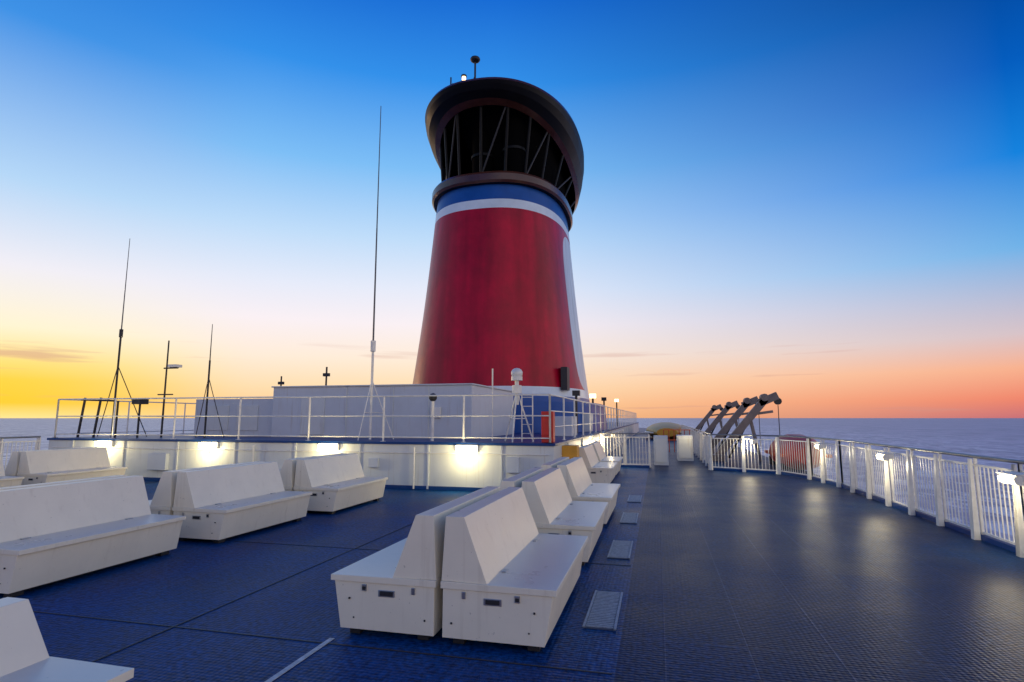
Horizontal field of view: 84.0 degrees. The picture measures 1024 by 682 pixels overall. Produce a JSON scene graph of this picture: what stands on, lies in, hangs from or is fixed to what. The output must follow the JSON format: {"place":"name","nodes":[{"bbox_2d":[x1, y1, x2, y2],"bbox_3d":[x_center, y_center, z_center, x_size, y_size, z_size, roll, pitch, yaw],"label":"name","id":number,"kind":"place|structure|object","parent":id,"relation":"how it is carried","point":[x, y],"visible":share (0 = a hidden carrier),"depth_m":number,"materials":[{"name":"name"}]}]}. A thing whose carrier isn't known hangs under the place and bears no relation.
{"place":"outdoors","nodes":[
{"label":"outdoors","id":0,"kind":"place"},
{"bbox_2d":[0,428,1023,681],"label":"ship deck","id":1,"kind":"structure","parent":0,"point":[732,576],"depth_m":5.34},
{"bbox_2d":[663,429,689,451],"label":"railing","id":2,"kind":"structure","parent":1,"relation":"on","point":[674,436],"depth_m":28.48,"materials":[{"name":"metal"}]},
{"bbox_2d":[0,418,1023,540],"bbox_3d":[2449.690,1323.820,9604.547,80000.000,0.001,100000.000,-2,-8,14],"label":"sea water","id":3,"kind":"structure","parent":0,"point":[998,437],"depth_m":866.74,"materials":[{"name":"blue liquid"}]},
{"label":"ship","id":4,"kind":"object","parent":3,"relation":"on","visible":0},
{"bbox_2d":[0,453,24,487],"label":"deck bench","id":5,"kind":"object","parent":4,"relation":"on","point":[7,481],"visible":0.66,"depth_m":11.96,"materials":[{"name":"white paint"}]},
{"bbox_2d":[0,436,40,468],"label":"side railing","id":6,"kind":"object","parent":4,"relation":"on","point":[37,443],"visible":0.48,"depth_m":16.11,"materials":[{"name":"white metal"}]},
{"bbox_2d":[4,447,127,484],"bbox_3d":[-10.897,3.091,13.732,1.830,0.942,1.986,-2,-8,14],"label":"deck bench","id":7,"kind":"object","parent":4,"relation":"on","point":[41,466],"visible":0.57,"depth_m":13.28,"materials":[{"name":"white paint"}]},
{"bbox_2d":[0,597,133,681],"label":"deck bench","id":8,"kind":"object","parent":4,"relation":"on","point":[25,656],"visible":1,"depth_m":2.86,"materials":[{"name":"white paint"}]},
{"bbox_2d":[0,475,185,597],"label":"deck bench","id":9,"kind":"object","parent":4,"relation":"on","point":[53,532],"visible":1,"depth_m":6.26,"materials":[{"name":"white paint"}]},
{"bbox_2d":[148,461,311,542],"bbox_3d":[-4.505,2.438,8.891,1.830,0.942,1.986,-2,-8,15],"label":"deck bench","id":10,"kind":"object","parent":4,"relation":"on","point":[218,504],"visible":0.76,"depth_m":8.24,"materials":[{"name":"white paint"}]},
{"bbox_2d":[265,638,334,681],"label":"deck seam line","id":11,"kind":"object","parent":4,"relation":"on","point":[293,664],"visible":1,"depth_m":4.00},
{"bbox_2d":[33,482,630,674],"bbox_3d":[-9.280,1.505,-1.532,16.650,0.004,32.900,-2,-8,14],"label":"deck plate joint","id":12,"kind":"object","parent":4,"relation":"on","point":[307,640],"visible":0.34,"depth_m":4.51,"materials":[{"name":"metal"}]},
{"bbox_2d":[280,453,387,513],"bbox_3d":[-3.728,2.752,11.221,1.830,0.942,1.986,-2,-8,14],"label":"deck bench","id":13,"kind":"object","parent":4,"relation":"on","point":[333,483],"visible":0.75,"depth_m":10.55,"materials":[{"name":"white paint"}]},
{"bbox_2d":[47,422,638,490],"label":"raised platform","id":14,"kind":"structure","parent":4,"relation":"on","point":[420,463],"depth_m":14.40,"materials":[{"name":"white metal"}]},
{"bbox_2d":[94,440,113,446],"bbox_3d":[-11.473,2.953,15.982,0.540,0.305,0.140,-2,-8,14],"label":"wall lamp","id":15,"kind":"object","parent":14,"relation":"attached to","point":[99,443],"visible":0.88,"depth_m":15.94,"materials":[{"name":"white plastic"}]},
{"bbox_2d":[76,399,148,437],"bbox_3d":[-11.970,2.290,17.037,2.232,1.188,0.332,-2,-8,14],"label":"hoisting frame","id":16,"kind":"object","parent":14,"relation":"on","point":[140,401],"visible":0.85,"depth_m":16.92,"materials":[{"name":"metal"}]},
{"bbox_2d":[97,240,146,436],"bbox_3d":[-12.230,-0.150,18.001,1.736,6.285,0.469,-1,-8,7],"label":"whip antenna","id":17,"kind":"object","parent":14,"relation":"on","point":[119,351],"visible":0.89,"depth_m":17.73,"materials":[{"name":"metal"}]},
{"bbox_2d":[157,340,181,436],"bbox_3d":[-10.434,1.436,17.246,0.700,2.930,0.240,-2,-8,14],"label":"light pole","id":18,"kind":"object","parent":14,"relation":"on","point":[172,366],"visible":0.95,"depth_m":17.24,"materials":[{"name":"metal"}]},
{"bbox_2d":[199,442,218,451],"bbox_3d":[-8.080,2.838,15.132,0.540,0.305,0.140,-2,-8,14],"label":"wall lamp","id":19,"kind":"object","parent":14,"relation":"attached to","point":[209,445],"visible":1,"depth_m":15.09,"materials":[{"name":"white plastic"}]},
{"bbox_2d":[195,324,223,437],"bbox_3d":[-9.005,1.179,17.013,1.022,3.383,0.238,-2,-8,14],"label":"antenna pole","id":20,"kind":"object","parent":14,"relation":"on","point":[207,388],"visible":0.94,"depth_m":16.89,"materials":[{"name":"metal"}]},
{"bbox_2d":[194,399,272,436],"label":"ventilation house","id":21,"kind":"structure","parent":14,"relation":"on","point":[251,425],"depth_m":18.16,"materials":[{"name":"paint"}]},
{"bbox_2d":[318,443,338,454],"bbox_3d":[-4.609,2.720,14.263,0.540,0.305,0.140,-2,-8,14],"label":"wall lamp","id":22,"kind":"object","parent":14,"relation":"attached to","point":[328,446],"visible":0.88,"depth_m":14.22,"materials":[{"name":"white plastic"}]},
{"bbox_2d":[52,394,636,442],"bbox_3d":[0.723,5.719,42.278,14.800,1.139,57.020,-2,-8,14],"label":"platform railing","id":23,"kind":"object","parent":14,"relation":"on","point":[463,437],"visible":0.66,"depth_m":15.14,"materials":[{"name":"white metal"}]},
{"bbox_2d":[357,108,393,439],"bbox_3d":[-3.847,-2.114,15.787,1.103,9.586,0.972,-2,-8,14],"label":"whip antenna","id":24,"kind":"object","parent":14,"relation":"on","point":[373,346],"visible":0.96,"depth_m":15.57,"materials":[{"name":"white metal"}]},
{"bbox_2d":[271,383,512,438],"bbox_3d":[-3.642,2.362,18.912,6.500,1.540,4.930,-2,-8,14],"label":"white deckhouse","id":25,"kind":"object","parent":14,"relation":"on","point":[444,426],"visible":0.79,"depth_m":16.66,"materials":[{"name":"paint"}]},
{"bbox_2d":[323,367,329,384],"bbox_3d":[-5.873,1.366,17.965,0.200,1.100,0.100,-2,-8,14],"label":"aerial stub","id":26,"kind":"object","parent":25,"relation":"attached to","point":[326,374],"visible":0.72,"depth_m":17.96,"materials":[{"name":"metal"}]},
{"bbox_2d":[429,369,492,440],"bbox_3d":[-1.308,1.617,14.479,1.649,1.830,0.206,-1,-8,6],"label":"searchlight post","id":27,"kind":"object","parent":14,"relation":"on","point":[432,399],"visible":0.94,"depth_m":14.48,"materials":[{"name":"metal"}]},
{"bbox_2d":[456,445,477,451],"bbox_3d":[-1.070,2.601,13.377,0.540,0.305,0.140,-2,-8,14],"label":"wall lamp","id":28,"kind":"object","parent":14,"relation":"attached to","point":[466,448],"visible":1,"depth_m":13.33,"materials":[{"name":"white plastic"}]},
{"bbox_2d":[504,368,533,441],"bbox_3d":[0.123,1.558,13.964,0.812,1.821,0.676,-2,-8,14],"label":"satellite dome antenna","id":29,"kind":"object","parent":14,"relation":"on","point":[516,374],"visible":0.94,"depth_m":14.03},
{"bbox_2d":[541,411,554,442],"bbox_3d":[0.845,2.010,13.319,0.280,0.720,0.270,-2,-8,14],"label":"fire hose cabinet","id":30,"kind":"object","parent":14,"relation":"on","point":[544,426],"visible":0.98,"depth_m":13.21,"materials":[{"name":"red metal"}]},
{"bbox_2d":[513,401,606,432],"bbox_3d":[-0.242,3.874,28.993,9.800,1.240,12.600,-2,-8,14],"label":"funnel casing","id":31,"kind":"object","parent":14,"relation":"on","point":[539,407],"visible":0.29,"depth_m":22.78,"materials":[{"name":"blue paint"}]},
{"bbox_2d":[413,77,589,402],"bbox_3d":[-0.322,-3.709,30.297,8.564,14.260,13.100,-2,-8,14],"label":"ship funnel","id":32,"kind":"object","parent":31,"relation":"on","point":[508,154],"visible":0.95,"depth_m":25.56,"materials":[{"name":"red paint"}]},
{"bbox_2d":[461,74,466,80],"bbox_3d":[-2.266,-11.878,26.744,0.340,1.300,0.340,-2,-8,14],"label":"navigation light","id":33,"kind":"object","parent":32,"relation":"on","point":[463,76],"visible":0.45,"depth_m":26.73,"materials":[{"name":"glass"}]},
{"bbox_2d":[470,55,479,78],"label":"mast antenna dome","id":34,"kind":"structure","parent":32,"relation":"on","point":[475,59],"depth_m":26.67,"materials":[{"name":"metal"}]},
{"bbox_2d":[562,445,578,458],"bbox_3d":[1.458,2.831,14.129,0.379,0.470,0.400,-2,-8,14],"label":"yellow locker","id":35,"kind":"object","parent":14,"relation":"attached to","point":[570,451],"visible":0.56,"depth_m":13.96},
{"bbox_2d":[555,414,592,435],"bbox_3d":[2.475,3.141,21.842,0.729,0.780,8.010,-2,-8,13],"label":"vent box","id":36,"kind":"object","parent":14,"relation":"on","point":[569,430],"visible":0.41,"depth_m":18.00,"materials":[{"name":"paint"}]},
{"bbox_2d":[572,390,618,432],"bbox_3d":[4.989,3.869,31.511,0.428,1.925,20.203,-2,-8,14],"label":"deck floodlight","id":37,"kind":"object","parent":14,"relation":"on","point":[575,393],"visible":0.69,"depth_m":21.93,"materials":[{"name":"metal"}]},
{"bbox_2d":[331,486,587,651],"bbox_3d":[-0.322,1.951,5.288,1.830,0.942,1.986,-2,-8,14],"label":"deck bench","id":38,"kind":"object","parent":4,"relation":"on","point":[489,564],"visible":1,"depth_m":4.42,"materials":[{"name":"white paint"}]},
{"bbox_2d":[500,467,607,565],"bbox_3d":[0.303,2.278,7.707,1.830,0.942,1.986,-2,-8,14],"label":"deck bench","id":39,"kind":"object","parent":4,"relation":"on","point":[554,508],"visible":0.32,"depth_m":7.05,"materials":[{"name":"white paint"}]},
{"bbox_2d":[541,457,619,526],"bbox_3d":[0.920,2.595,10.057,1.830,0.942,1.986,-2,-8,14],"label":"deck bench","id":40,"kind":"object","parent":4,"relation":"on","point":[581,486],"visible":0.24,"depth_m":9.50,"materials":[{"name":"white paint"}]},
{"bbox_2d":[579,444,617,483],"bbox_3d":[2.310,3.287,15.178,0.895,0.942,1.986,-2,-8,14],"label":"deck bench","id":41,"kind":"object","parent":4,"relation":"on","point":[601,472],"visible":0.77,"depth_m":14.33,"materials":[{"name":"white paint"}]},
{"bbox_2d":[590,441,622,474],"bbox_3d":[2.898,3.598,17.483,0.895,0.942,1.986,-2,-8,14],"label":"deck bench","id":42,"kind":"object","parent":4,"relation":"on","point":[600,452],"visible":0.29,"depth_m":17.15,"materials":[{"name":"white paint"}]},
{"bbox_2d":[612,429,623,456],"bbox_3d":[4.879,4.619,25.698,0.138,1.127,7.029,-2,-8,14],"label":"stair handrail","id":43,"kind":"object","parent":4,"relation":"on","point":[619,441],"visible":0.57,"depth_m":25.36,"materials":[{"name":"white metal"}]},
{"bbox_2d":[600,433,650,467],"bbox_3d":[3.966,3.823,19.957,1.740,1.184,0.175,-2,-8,14],"label":"gate fence","id":44,"kind":"object","parent":4,"relation":"on","point":[646,465],"visible":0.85,"depth_m":19.85,"materials":[{"name":"white metal"}]},
{"bbox_2d":[653,435,668,465],"bbox_3d":[5.458,4.000,20.846,0.500,1.050,0.630,-2,-8,14],"label":"equipment locker","id":45,"kind":"object","parent":4,"relation":"on","point":[660,449],"visible":1,"depth_m":20.55,"materials":[{"name":"metal"}]},
{"bbox_2d":[644,422,680,438],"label":"lifeboat","id":46,"kind":"object","parent":4,"relation":"on","point":[652,430],"visible":0.65,"depth_m":44.71,"materials":[{"name":"white plastic"}]},
{"bbox_2d":[676,435,693,460],"bbox_3d":[7.016,4.331,23.110,0.600,1.000,1.030,-2,-8,14],"label":"equipment locker","id":47,"kind":"object","parent":4,"relation":"on","point":[684,443],"visible":1,"depth_m":22.63,"materials":[{"name":"metal"}]},
{"bbox_2d":[681,425,713,469],"bbox_3d":[10.067,5.474,32.185,0.175,1.184,27.891,-2,-8,14],"label":"side railing","id":48,"kind":"object","parent":4,"relation":"on","point":[700,445],"visible":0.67,"depth_m":23.50,"materials":[{"name":"white metal"}]},
{"bbox_2d":[693,404,722,433],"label":"davit arm","id":49,"kind":"object","parent":4,"relation":"on","point":[708,415],"visible":0.63,"depth_m":42.24,"materials":[{"name":"paint"}]},
{"bbox_2d":[703,400,739,440],"bbox_3d":[12.085,4.942,33.720,2.838,2.798,0.600,-2,-8,14],"label":"davit arm","id":50,"kind":"object","parent":4,"relation":"on","point":[721,415],"visible":0.59,"depth_m":33.60,"materials":[{"name":"paint"}]},
{"bbox_2d":[712,396,760,453],"bbox_3d":[10.371,4.034,26.994,2.838,2.798,0.600,-2,-8,14],"label":"davit arm","id":51,"kind":"object","parent":4,"relation":"on","point":[746,403],"visible":0.57,"depth_m":26.88,"materials":[{"name":"paint"}]},
{"bbox_2d":[712,392,781,461],"bbox_3d":[9.268,3.450,22.670,2.838,2.798,0.600,-2,-8,14],"label":"davit arm","id":52,"kind":"object","parent":4,"relation":"on","point":[763,400],"visible":0.85,"depth_m":22.55,"materials":[{"name":"paint"}]},
{"bbox_2d":[764,434,831,469],"bbox_3d":[9.788,3.814,19.627,1.600,1.193,3.700,-2,-8,14],"label":"rescue boat","id":53,"kind":"object","parent":4,"relation":"on","point":[785,458],"visible":0.48,"depth_m":18.45,"materials":[{"name":"plastic"}]},
{"bbox_2d":[709,434,1023,557],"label":"side railing","id":54,"kind":"object","parent":4,"relation":"on","point":[974,530],"visible":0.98,"depth_m":10.04,"materials":[{"name":"white metal"}]},
{"bbox_2d":[750,439,757,443],"bbox_3d":[7.601,3.159,17.879,0.190,0.147,0.380,-2,-8,14],"label":"railing lamp","id":55,"kind":"object","parent":54,"relation":"attached to","point":[753,441],"visible":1,"depth_m":17.71,"materials":[{"name":"white plastic"}]},
{"bbox_2d":[814,443,825,448],"bbox_3d":[8.090,2.763,14.945,0.190,0.147,0.380,-2,-8,14],"label":"railing lamp","id":56,"kind":"object","parent":54,"relation":"attached to","point":[820,445],"visible":1,"depth_m":14.79,"materials":[{"name":"white plastic"}]},
{"bbox_2d":[875,452,893,460],"bbox_3d":[7.183,2.228,10.982,0.190,0.147,0.380,-2,-8,14],"label":"railing lamp","id":57,"kind":"object","parent":54,"relation":"attached to","point":[886,456],"visible":1,"depth_m":10.83,"materials":[{"name":"white plastic"}]},
{"bbox_2d":[995,471,1023,485],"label":"railing lamp","id":58,"kind":"object","parent":54,"relation":"attached to","point":[1013,477],"visible":1,"depth_m":6.94,"materials":[{"name":"white plastic"}]},
{"bbox_2d":[0,0,1023,417],"label":"sky","id":59,"kind":"structure","parent":0,"point":[818,205],"materials":[{"name":"blue"}]}
]}

